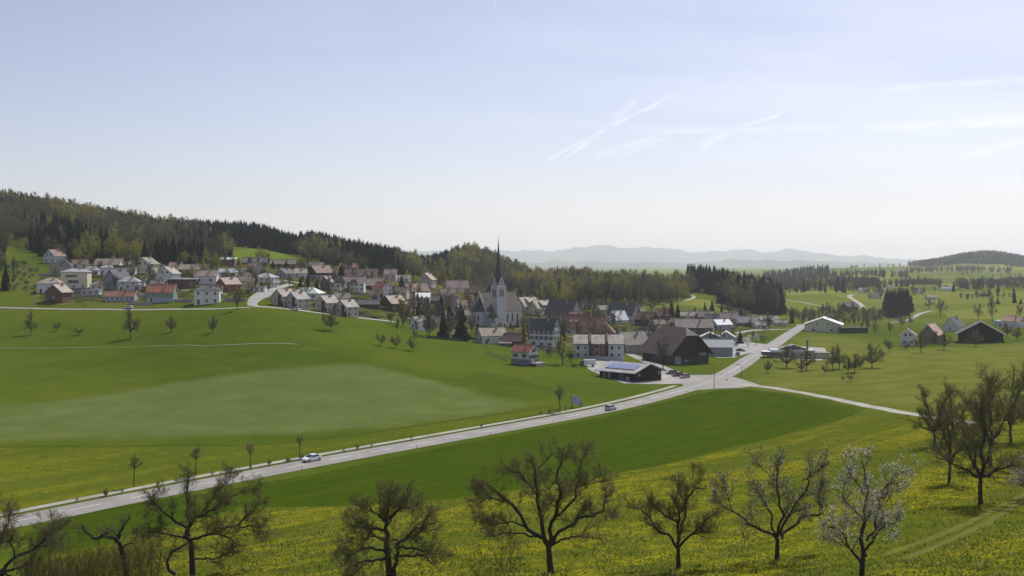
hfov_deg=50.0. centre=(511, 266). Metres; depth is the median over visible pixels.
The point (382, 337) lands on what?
fruit tree
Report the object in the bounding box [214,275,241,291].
house
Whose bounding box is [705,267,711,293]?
conifer
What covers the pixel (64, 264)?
house
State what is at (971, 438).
fruit tree
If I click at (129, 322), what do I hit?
fruit tree
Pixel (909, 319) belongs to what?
broadleaf tree
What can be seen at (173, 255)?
conifer
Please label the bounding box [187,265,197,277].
broadleaf tree
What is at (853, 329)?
shed
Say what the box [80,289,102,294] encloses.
house
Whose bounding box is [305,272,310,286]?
conifer
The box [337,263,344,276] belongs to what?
conifer
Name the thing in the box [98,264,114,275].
house
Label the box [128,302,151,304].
garden wall
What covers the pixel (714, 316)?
house
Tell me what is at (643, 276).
broadleaf tree
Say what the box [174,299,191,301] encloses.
garden wall
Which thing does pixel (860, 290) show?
house
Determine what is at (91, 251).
broadleaf tree
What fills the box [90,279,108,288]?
house
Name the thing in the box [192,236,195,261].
conifer
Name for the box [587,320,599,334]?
broadleaf tree
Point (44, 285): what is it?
house
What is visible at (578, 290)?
broadleaf tree
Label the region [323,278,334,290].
broadleaf tree
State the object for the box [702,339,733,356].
hall
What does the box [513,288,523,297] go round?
house
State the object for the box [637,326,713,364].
barn
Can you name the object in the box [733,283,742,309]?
broadleaf tree
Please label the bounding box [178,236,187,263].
conifer
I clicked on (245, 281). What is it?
house
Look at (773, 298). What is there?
broadleaf tree
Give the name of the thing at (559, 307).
house
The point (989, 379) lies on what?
fruit tree
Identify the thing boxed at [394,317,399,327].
broadleaf tree
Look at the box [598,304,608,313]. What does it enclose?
house
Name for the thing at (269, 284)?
broadleaf tree
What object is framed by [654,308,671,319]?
house
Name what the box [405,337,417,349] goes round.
fruit tree
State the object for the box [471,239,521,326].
church
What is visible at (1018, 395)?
fruit tree
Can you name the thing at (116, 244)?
broadleaf tree
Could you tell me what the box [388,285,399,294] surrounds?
broadleaf tree
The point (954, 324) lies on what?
house
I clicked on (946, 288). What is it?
house
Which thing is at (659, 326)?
house
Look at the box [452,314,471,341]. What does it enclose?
conifer
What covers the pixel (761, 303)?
conifer
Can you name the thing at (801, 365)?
fruit tree
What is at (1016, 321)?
house
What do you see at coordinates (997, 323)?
house
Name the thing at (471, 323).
broadleaf tree
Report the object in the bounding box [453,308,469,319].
house
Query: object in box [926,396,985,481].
fruit tree
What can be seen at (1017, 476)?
fruit tree
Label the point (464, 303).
house
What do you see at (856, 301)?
farm road
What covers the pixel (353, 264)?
house
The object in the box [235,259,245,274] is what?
broadleaf tree
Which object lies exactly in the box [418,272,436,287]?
house
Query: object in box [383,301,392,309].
shrub
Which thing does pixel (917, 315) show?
farm road
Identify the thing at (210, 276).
house
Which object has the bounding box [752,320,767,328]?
house
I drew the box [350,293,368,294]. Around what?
garden wall
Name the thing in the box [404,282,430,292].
house
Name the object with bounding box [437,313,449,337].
conifer
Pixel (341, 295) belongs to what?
house
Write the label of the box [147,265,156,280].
broadleaf tree
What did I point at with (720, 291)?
broadleaf tree
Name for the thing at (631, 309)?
house
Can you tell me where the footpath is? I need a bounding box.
[0,386,676,516]
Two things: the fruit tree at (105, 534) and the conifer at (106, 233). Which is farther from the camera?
the conifer at (106, 233)
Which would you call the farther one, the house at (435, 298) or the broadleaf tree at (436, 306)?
the house at (435, 298)
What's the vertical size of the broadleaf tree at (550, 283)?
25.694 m
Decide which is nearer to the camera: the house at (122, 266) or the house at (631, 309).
the house at (122, 266)
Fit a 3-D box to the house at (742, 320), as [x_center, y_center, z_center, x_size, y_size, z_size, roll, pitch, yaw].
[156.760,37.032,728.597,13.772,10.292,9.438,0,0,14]
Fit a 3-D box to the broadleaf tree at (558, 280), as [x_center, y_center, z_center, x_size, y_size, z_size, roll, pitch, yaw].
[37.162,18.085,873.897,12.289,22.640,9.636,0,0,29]
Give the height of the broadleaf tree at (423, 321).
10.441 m
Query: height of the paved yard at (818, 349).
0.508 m
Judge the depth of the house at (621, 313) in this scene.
702.05 m
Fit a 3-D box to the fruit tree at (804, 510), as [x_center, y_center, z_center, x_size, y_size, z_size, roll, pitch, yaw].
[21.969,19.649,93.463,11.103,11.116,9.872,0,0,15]
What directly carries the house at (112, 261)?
on the ground at (98, 402)
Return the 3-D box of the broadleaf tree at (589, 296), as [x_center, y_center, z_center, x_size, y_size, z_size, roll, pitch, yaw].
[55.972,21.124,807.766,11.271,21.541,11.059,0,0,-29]
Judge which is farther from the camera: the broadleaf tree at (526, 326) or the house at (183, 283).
the house at (183, 283)
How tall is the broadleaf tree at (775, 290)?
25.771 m
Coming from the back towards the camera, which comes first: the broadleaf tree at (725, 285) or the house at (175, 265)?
the broadleaf tree at (725, 285)
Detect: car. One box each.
[301,453,321,461]
[605,404,616,410]
[665,370,676,374]
[671,372,682,376]
[679,373,689,377]
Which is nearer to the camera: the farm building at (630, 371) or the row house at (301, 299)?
the farm building at (630, 371)
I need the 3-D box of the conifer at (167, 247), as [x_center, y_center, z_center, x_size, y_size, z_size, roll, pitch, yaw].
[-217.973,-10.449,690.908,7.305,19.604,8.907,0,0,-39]
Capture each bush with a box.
[280,563,311,575]
[463,556,502,575]
[476,537,544,571]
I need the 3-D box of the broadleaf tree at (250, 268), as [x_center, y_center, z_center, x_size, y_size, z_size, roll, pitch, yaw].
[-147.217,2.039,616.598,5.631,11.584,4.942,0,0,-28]
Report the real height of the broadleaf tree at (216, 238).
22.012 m
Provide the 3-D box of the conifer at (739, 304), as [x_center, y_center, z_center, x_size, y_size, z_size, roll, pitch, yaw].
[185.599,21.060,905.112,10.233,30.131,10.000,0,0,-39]
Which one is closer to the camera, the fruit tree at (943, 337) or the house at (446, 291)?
the fruit tree at (943, 337)
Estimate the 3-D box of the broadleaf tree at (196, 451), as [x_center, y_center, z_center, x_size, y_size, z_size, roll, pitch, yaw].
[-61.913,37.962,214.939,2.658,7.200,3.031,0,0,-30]
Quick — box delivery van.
[579,359,595,365]
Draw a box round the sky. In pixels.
[0,0,1023,259]
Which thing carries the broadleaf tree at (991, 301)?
on the ground at (98, 402)
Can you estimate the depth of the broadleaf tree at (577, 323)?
534.24 m
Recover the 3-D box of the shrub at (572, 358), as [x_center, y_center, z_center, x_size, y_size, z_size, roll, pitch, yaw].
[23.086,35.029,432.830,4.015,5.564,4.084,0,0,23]
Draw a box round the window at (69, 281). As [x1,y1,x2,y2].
[67,280,78,283]
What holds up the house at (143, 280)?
on the ground at (98, 402)
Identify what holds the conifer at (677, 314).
on the ground at (98, 402)
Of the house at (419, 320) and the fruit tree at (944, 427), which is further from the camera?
the house at (419, 320)
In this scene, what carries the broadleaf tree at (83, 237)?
on the ground at (98, 402)
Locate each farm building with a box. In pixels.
[594,361,666,381]
[673,317,713,334]
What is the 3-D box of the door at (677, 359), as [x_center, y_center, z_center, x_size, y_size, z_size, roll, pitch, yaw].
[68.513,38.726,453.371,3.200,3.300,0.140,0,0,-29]
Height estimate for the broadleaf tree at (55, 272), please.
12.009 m
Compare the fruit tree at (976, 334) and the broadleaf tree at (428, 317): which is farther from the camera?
the fruit tree at (976, 334)
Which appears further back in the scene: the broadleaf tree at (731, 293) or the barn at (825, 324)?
the broadleaf tree at (731, 293)
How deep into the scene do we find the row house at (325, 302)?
497.69 m
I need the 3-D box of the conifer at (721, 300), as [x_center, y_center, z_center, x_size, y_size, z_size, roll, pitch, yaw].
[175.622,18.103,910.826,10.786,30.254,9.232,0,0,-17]
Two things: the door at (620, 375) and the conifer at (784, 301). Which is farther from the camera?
the conifer at (784, 301)
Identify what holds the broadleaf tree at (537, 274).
on the ground at (98, 402)
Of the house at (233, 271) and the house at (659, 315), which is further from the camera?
the house at (659, 315)
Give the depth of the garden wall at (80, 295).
532.61 m
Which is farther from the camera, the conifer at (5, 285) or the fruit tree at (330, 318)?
the conifer at (5, 285)
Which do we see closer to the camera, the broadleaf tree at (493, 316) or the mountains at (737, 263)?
the broadleaf tree at (493, 316)
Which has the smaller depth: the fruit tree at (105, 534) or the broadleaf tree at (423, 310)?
the fruit tree at (105, 534)
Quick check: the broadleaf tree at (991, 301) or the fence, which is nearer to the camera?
the fence
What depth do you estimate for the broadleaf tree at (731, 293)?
865.09 m
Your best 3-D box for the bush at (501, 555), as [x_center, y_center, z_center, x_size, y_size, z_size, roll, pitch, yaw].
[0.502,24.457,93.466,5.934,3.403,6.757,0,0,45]
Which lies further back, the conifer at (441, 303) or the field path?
the conifer at (441, 303)
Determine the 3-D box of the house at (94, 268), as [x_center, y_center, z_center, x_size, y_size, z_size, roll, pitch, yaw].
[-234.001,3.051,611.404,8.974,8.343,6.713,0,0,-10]
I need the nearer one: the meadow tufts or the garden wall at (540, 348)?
the meadow tufts
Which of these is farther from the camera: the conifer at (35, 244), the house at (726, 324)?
the conifer at (35, 244)
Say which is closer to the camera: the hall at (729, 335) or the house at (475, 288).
the hall at (729, 335)
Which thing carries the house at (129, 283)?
on the ground at (98, 402)
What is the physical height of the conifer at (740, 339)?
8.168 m
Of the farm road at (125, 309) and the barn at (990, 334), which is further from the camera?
the barn at (990, 334)
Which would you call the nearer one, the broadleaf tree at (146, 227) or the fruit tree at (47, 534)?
the fruit tree at (47, 534)
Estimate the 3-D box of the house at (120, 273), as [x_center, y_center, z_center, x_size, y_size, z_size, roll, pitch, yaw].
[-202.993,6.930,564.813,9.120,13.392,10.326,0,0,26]
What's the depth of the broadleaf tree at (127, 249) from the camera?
659.01 m
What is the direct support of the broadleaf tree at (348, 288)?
on the ground at (98, 402)
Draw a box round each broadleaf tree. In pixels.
[0,210,14,266]
[8,256,19,282]
[18,196,25,208]
[22,219,34,230]
[23,237,29,250]
[50,261,60,276]
[57,224,66,240]
[71,244,82,258]
[80,229,96,257]
[83,251,91,265]
[86,226,101,245]
[86,234,100,254]
[86,244,96,256]
[109,231,123,256]
[112,272,118,285]
[121,242,133,260]
[122,248,131,264]
[125,258,137,272]
[128,454,142,486]
[129,266,135,276]
[131,254,140,266]
[141,219,153,233]
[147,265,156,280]
[176,254,181,264]
[180,250,189,262]
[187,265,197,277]
[190,221,198,236]
[191,252,198,263]
[191,443,200,475]
[197,256,206,269]
[202,248,210,263]
[203,237,215,262]
[208,259,215,269]
[210,232,225,254]
[212,251,221,266]
[215,232,233,255]
[222,267,230,276]
[229,254,235,267]
[233,290,242,309]
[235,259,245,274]
[245,441,255,468]
[246,262,253,273]
[250,270,258,293]
[254,246,264,256]
[264,274,272,290]
[286,273,292,287]
[296,258,305,267]
[296,433,303,457]
[298,283,308,291]
[304,237,315,258]
[309,238,327,260]
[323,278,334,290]
[339,277,344,290]
[341,281,354,292]
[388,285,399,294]
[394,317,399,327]
[396,298,411,325]
[408,294,417,311]
[419,294,427,307]
[419,304,431,318]
[422,315,431,335]
[423,311,436,331]
[425,302,434,316]
[425,318,435,335]
[433,301,442,313]
[433,303,445,315]
[444,300,453,309]
[454,304,460,316]
[464,288,471,296]
[465,318,473,333]
[490,311,495,322]
[520,317,532,339]
[531,265,544,295]
[540,279,553,299]
[543,277,557,299]
[552,335,575,364]
[553,385,566,411]
[554,277,566,286]
[559,318,568,341]
[571,321,581,334]
[572,280,583,302]
[579,276,584,298]
[582,279,593,301]
[583,281,594,302]
[586,270,593,283]
[586,299,593,312]
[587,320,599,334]
[592,280,606,302]
[599,326,612,334]
[601,273,612,304]
[607,310,616,327]
[611,277,624,299]
[616,279,625,299]
[631,271,648,283]
[639,280,649,301]
[639,314,646,325]
[645,273,653,300]
[650,322,657,331]
[651,337,673,368]
[656,273,667,281]
[658,306,667,318]
[665,272,676,300]
[706,328,718,338]
[716,329,725,338]
[718,280,732,301]
[721,278,735,307]
[722,277,730,304]
[724,285,737,309]
[726,302,731,311]
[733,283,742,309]
[738,282,752,307]
[762,312,773,320]
[764,318,771,328]
[768,283,778,314]
[769,288,779,314]
[886,321,893,333]
[895,313,906,329]
[907,315,913,325]
[923,299,935,306]
[933,298,947,316]
[973,303,982,316]
[987,295,998,321]
[1015,303,1023,315]
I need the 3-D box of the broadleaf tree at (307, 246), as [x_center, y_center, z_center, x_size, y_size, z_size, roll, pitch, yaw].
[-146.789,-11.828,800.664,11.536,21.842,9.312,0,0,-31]
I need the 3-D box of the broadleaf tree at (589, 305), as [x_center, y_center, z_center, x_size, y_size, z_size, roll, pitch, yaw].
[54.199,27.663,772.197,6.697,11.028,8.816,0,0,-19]
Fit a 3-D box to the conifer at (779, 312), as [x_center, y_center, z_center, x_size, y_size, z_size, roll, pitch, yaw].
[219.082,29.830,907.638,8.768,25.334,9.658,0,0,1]
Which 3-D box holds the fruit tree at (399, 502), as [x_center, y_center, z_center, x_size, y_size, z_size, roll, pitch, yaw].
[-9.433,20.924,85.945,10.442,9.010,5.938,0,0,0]
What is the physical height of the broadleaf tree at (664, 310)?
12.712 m
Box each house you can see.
[35,276,64,292]
[42,248,66,262]
[43,282,73,302]
[49,258,74,272]
[60,267,91,287]
[72,258,87,267]
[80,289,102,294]
[84,265,98,274]
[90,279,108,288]
[93,257,124,268]
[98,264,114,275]
[103,267,129,285]
[104,289,138,301]
[113,265,136,275]
[117,275,142,289]
[133,256,160,273]
[137,276,146,286]
[145,282,178,302]
[149,278,165,283]
[155,265,181,280]
[165,278,198,288]
[169,262,182,269]
[178,263,206,274]
[193,268,220,283]
[193,284,221,304]
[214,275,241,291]
[218,267,245,276]
[219,257,237,265]
[235,272,249,277]
[238,274,259,286]
[241,256,269,265]
[245,262,261,273]
[257,271,280,286]
[269,258,297,268]
[270,287,291,306]
[274,267,294,278]
[285,289,310,309]
[292,267,307,277]
[305,261,324,266]
[307,264,333,278]
[314,293,337,313]
[320,274,333,289]
[331,276,343,290]
[333,291,349,300]
[334,297,359,317]
[339,262,359,269]
[340,275,366,292]
[345,267,378,277]
[369,288,383,298]
[372,280,392,295]
[383,268,396,280]
[394,286,409,298]
[397,274,410,282]
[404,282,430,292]
[406,299,417,311]
[409,314,425,330]
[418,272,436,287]
[430,294,443,304]
[431,315,446,326]
[437,277,452,284]
[438,287,455,295]
[443,295,460,307]
[445,279,468,293]
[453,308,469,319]
[461,299,472,308]
[468,283,490,294]
[510,342,545,366]
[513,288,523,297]
[528,317,560,346]
[544,299,580,318]
[560,313,606,333]
[569,310,582,313]
[573,333,623,361]
[580,298,598,307]
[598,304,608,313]
[606,301,639,321]
[607,309,628,323]
[617,329,647,353]
[633,310,658,325]
[638,327,650,335]
[641,325,658,332]
[648,318,665,325]
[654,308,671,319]
[657,323,674,328]
[680,310,694,317]
[695,310,715,317]
[704,313,719,318]
[713,318,732,329]
[719,311,739,323]
[737,315,758,326]
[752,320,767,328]
[759,314,778,323]
[773,318,787,326]
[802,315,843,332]
[842,302,858,310]
[858,288,867,292]
[867,292,879,298]
[899,327,916,345]
[925,295,936,299]
[940,287,955,290]
[941,315,964,331]
[993,320,1001,326]
[1001,315,1023,327]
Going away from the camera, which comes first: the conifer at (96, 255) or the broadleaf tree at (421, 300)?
the broadleaf tree at (421, 300)
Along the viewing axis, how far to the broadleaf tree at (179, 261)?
629.40 m
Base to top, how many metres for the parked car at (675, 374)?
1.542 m
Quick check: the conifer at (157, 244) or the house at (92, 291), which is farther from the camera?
the conifer at (157, 244)
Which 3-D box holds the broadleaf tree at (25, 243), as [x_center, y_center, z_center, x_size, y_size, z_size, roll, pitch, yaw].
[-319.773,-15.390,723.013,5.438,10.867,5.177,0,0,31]
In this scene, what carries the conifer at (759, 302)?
on the ground at (98, 402)
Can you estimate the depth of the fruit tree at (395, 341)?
415.65 m
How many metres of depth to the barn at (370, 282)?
666.79 m
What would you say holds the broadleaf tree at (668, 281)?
on the ground at (98, 402)
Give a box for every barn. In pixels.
[366,278,384,289]
[580,320,615,334]
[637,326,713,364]
[919,323,943,343]
[955,320,1006,342]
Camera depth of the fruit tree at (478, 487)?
89.25 m
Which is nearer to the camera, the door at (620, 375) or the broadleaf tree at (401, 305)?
the door at (620, 375)
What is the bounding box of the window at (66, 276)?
[65,275,76,277]
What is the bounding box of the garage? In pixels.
[249,286,267,291]
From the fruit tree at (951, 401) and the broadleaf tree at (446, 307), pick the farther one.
the broadleaf tree at (446, 307)
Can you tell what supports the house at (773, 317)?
on the ground at (98, 402)
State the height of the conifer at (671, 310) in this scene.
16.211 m
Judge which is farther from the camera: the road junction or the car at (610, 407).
the road junction
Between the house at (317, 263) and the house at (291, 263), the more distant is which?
the house at (317, 263)
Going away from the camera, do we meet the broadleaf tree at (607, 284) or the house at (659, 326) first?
the house at (659, 326)
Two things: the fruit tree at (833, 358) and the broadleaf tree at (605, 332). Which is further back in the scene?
the broadleaf tree at (605, 332)
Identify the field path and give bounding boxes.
[66,343,298,347]
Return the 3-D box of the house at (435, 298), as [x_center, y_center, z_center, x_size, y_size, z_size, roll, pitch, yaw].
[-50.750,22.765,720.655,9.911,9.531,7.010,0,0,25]
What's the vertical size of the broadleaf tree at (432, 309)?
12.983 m
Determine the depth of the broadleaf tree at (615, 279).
829.03 m
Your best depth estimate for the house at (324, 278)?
617.37 m
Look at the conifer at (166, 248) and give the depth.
678.52 m
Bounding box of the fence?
[427,335,462,340]
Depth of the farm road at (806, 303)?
1115.15 m
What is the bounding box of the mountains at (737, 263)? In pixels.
[518,259,911,268]
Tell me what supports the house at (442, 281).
on the ground at (98, 402)
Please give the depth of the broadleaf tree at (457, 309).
652.49 m
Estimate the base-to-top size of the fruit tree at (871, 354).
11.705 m
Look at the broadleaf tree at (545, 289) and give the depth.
836.16 m
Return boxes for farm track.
[728,382,973,423]
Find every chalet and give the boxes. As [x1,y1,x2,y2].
[379,293,407,312]
[518,296,536,311]
[525,299,548,315]
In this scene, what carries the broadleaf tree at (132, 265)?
on the ground at (98, 402)
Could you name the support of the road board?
on the ground at (98, 402)
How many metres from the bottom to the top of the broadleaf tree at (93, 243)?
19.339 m
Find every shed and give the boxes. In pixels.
[356,299,379,309]
[415,293,430,303]
[498,333,526,346]
[838,327,868,332]
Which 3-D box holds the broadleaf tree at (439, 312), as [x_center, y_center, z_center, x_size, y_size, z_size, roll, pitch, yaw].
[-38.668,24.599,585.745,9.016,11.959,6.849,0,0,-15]
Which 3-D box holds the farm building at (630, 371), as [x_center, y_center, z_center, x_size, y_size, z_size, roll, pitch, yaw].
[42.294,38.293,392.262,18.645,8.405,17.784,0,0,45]
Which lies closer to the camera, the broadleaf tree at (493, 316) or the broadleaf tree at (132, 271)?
the broadleaf tree at (132, 271)
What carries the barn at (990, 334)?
on the ground at (98, 402)
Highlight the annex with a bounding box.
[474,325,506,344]
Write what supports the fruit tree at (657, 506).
on the ground at (98, 402)
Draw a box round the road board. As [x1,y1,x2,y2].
[571,396,581,407]
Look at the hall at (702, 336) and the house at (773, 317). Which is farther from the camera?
the house at (773, 317)
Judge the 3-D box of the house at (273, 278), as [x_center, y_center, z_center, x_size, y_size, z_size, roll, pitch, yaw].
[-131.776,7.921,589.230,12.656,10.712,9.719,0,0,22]
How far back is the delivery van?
419.48 m
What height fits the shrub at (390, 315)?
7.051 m
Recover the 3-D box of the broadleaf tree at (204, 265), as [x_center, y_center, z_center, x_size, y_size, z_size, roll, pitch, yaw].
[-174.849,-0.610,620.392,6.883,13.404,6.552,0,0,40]
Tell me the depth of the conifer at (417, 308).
580.07 m
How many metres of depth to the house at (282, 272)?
656.64 m
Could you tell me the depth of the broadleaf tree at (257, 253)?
739.76 m
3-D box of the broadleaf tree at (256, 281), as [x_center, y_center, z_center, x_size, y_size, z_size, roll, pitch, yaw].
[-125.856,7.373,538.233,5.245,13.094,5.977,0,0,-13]
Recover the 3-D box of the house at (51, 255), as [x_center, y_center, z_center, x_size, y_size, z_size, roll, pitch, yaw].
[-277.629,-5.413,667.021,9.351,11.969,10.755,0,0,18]
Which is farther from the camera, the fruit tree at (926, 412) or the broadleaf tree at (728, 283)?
the broadleaf tree at (728, 283)
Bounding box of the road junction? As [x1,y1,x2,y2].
[682,374,758,389]
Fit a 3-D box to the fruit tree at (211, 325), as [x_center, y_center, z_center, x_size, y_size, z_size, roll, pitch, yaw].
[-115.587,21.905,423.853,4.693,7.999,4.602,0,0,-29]
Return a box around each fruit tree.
[0,491,78,575]
[23,309,37,334]
[73,513,139,575]
[120,305,140,337]
[129,460,285,575]
[165,316,176,331]
[207,316,218,332]
[320,307,340,330]
[328,477,457,575]
[375,332,385,345]
[389,334,402,347]
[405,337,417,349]
[462,433,622,573]
[616,459,729,568]
[704,442,836,560]
[763,360,772,370]
[773,346,797,367]
[793,347,815,369]
[796,361,804,369]
[817,444,921,575]
[825,345,841,369]
[832,344,846,368]
[840,358,853,369]
[846,350,863,371]
[860,340,886,367]
[883,337,894,349]
[896,383,967,446]
[903,340,910,348]
[913,330,928,352]
[924,382,1023,504]
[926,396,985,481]
[927,329,939,345]
[930,376,975,437]
[934,331,952,348]
[947,363,1023,465]
[965,327,983,343]
[980,360,1023,441]
[1000,322,1013,333]
[1004,369,1023,424]
[1007,451,1023,491]
[1011,326,1021,337]
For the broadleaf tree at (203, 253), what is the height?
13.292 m
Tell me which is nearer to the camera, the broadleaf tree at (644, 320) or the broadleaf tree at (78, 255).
the broadleaf tree at (644, 320)
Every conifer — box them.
[0,260,9,290]
[24,222,33,248]
[29,224,40,252]
[57,231,62,247]
[67,232,75,258]
[93,248,98,260]
[100,228,108,257]
[103,226,111,256]
[151,239,158,262]
[154,237,159,250]
[158,238,168,264]
[164,237,168,261]
[165,238,169,257]
[168,234,177,264]
[177,238,184,263]
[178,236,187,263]
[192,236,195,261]
[199,237,207,263]
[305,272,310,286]
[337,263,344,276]
[399,275,403,286]
[415,300,420,315]
[436,294,444,315]
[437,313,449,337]
[446,304,453,321]
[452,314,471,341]
[454,302,466,321]
[457,307,464,320]
[668,299,674,319]
[675,304,680,317]
[694,263,705,293]
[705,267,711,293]
[709,266,718,294]
[709,301,714,310]
[716,271,721,297]
[717,271,725,303]
[736,276,741,307]
[736,330,743,343]
[751,280,762,313]
[751,285,761,314]
[758,280,768,313]
[760,281,767,313]
[769,287,777,314]
[775,292,782,315]
[777,285,785,313]
[779,282,787,313]
[789,307,794,322]
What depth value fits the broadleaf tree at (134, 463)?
204.84 m
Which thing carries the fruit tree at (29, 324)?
on the ground at (98, 402)
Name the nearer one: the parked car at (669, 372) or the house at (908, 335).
the parked car at (669, 372)
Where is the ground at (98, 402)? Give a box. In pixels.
[0,216,1023,575]
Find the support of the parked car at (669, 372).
on the paved yard at (667, 379)
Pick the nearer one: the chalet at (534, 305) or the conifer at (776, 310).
the chalet at (534, 305)
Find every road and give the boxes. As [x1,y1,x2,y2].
[0,307,250,310]
[0,324,803,530]
[247,284,393,321]
[624,353,703,380]
[734,329,788,332]
[786,300,834,308]
[847,294,865,307]
[889,311,931,322]
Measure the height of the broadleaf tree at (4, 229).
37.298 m
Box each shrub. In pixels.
[245,286,252,295]
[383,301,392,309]
[387,311,394,322]
[545,346,553,354]
[565,350,575,361]
[743,335,750,345]
[872,322,879,331]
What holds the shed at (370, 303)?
on the ground at (98, 402)
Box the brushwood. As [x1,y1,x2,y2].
[4,531,171,575]
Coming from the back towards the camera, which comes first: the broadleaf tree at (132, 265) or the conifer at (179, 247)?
the conifer at (179, 247)
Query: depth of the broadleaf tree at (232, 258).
678.48 m
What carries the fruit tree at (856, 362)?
on the ground at (98, 402)
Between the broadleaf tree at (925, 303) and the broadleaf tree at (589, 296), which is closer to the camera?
the broadleaf tree at (589, 296)
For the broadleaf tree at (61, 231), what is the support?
on the ground at (98, 402)
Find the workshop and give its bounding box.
[761,340,830,358]
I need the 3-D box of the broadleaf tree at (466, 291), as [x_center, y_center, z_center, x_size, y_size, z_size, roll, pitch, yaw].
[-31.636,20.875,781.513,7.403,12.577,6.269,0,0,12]
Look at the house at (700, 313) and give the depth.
749.81 m
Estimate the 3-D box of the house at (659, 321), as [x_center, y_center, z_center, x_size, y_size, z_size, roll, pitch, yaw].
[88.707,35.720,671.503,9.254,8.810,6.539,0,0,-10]
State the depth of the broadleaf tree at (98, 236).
687.04 m
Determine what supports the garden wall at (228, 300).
on the ground at (98, 402)
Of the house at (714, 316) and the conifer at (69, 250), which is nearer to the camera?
the conifer at (69, 250)
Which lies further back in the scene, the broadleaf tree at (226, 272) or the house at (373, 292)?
the house at (373, 292)
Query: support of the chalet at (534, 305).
on the ground at (98, 402)
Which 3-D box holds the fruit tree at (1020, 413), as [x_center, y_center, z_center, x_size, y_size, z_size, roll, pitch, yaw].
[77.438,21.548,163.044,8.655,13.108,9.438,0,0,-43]
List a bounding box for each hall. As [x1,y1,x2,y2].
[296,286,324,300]
[700,332,719,338]
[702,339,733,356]
[721,330,735,338]
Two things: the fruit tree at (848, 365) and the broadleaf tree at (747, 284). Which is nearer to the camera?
the fruit tree at (848, 365)
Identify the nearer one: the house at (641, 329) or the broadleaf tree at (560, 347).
the broadleaf tree at (560, 347)
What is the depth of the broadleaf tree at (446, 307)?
629.46 m
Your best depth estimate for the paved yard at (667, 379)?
391.10 m
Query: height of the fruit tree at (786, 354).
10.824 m
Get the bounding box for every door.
[618,373,623,379]
[646,371,652,379]
[675,356,680,364]
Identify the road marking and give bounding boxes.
[13,354,757,521]
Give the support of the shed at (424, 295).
on the ground at (98, 402)
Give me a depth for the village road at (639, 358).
450.93 m
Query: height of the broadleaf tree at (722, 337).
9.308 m
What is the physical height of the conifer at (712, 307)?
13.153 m
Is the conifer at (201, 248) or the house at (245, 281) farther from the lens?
the conifer at (201, 248)
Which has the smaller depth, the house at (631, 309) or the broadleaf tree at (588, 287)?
the house at (631, 309)
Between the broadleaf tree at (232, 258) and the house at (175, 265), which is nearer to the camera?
the house at (175, 265)
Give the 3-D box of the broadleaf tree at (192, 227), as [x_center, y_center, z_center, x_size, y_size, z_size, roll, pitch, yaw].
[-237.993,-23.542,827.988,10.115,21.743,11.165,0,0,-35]
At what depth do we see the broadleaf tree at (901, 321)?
737.82 m
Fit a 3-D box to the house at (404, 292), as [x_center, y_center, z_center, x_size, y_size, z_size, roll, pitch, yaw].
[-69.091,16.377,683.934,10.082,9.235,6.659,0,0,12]
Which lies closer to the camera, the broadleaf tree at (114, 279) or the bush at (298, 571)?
the bush at (298, 571)
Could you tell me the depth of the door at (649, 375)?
387.11 m
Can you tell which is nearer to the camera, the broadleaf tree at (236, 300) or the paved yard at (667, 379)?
the paved yard at (667, 379)
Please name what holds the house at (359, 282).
on the ground at (98, 402)
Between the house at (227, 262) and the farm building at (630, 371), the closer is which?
the farm building at (630, 371)
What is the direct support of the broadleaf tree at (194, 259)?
on the ground at (98, 402)
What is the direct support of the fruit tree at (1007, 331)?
on the ground at (98, 402)
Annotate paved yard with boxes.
[587,361,695,383]
[712,341,765,357]
[779,346,825,359]
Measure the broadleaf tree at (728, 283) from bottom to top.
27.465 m
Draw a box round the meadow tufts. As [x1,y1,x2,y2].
[0,422,1023,575]
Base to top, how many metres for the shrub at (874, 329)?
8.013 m
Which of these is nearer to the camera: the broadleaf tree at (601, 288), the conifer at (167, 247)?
the conifer at (167, 247)
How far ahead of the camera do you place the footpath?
240.49 m
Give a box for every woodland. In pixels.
[0,188,914,324]
[763,249,1023,299]
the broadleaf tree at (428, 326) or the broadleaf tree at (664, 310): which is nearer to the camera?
the broadleaf tree at (428, 326)
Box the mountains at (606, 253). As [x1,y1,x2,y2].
[402,245,918,263]
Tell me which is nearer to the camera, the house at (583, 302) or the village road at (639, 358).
the village road at (639, 358)
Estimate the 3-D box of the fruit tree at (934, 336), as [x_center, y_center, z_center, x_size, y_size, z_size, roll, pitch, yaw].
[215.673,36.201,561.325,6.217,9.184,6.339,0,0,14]
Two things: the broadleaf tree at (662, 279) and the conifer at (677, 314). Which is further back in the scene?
the broadleaf tree at (662, 279)
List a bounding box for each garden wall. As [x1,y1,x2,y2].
[38,273,60,275]
[74,294,103,296]
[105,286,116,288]
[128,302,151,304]
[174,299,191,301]
[223,299,244,301]
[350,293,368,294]
[358,313,379,318]
[537,347,557,349]
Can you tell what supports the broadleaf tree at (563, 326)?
on the ground at (98, 402)
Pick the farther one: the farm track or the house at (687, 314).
the house at (687, 314)
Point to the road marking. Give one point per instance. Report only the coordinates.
(346, 456)
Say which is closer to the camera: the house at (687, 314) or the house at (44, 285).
the house at (44, 285)
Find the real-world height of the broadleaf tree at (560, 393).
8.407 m
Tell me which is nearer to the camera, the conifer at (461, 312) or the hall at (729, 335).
the hall at (729, 335)
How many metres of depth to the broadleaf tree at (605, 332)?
520.08 m
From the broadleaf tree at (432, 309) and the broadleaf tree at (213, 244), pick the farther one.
the broadleaf tree at (213, 244)

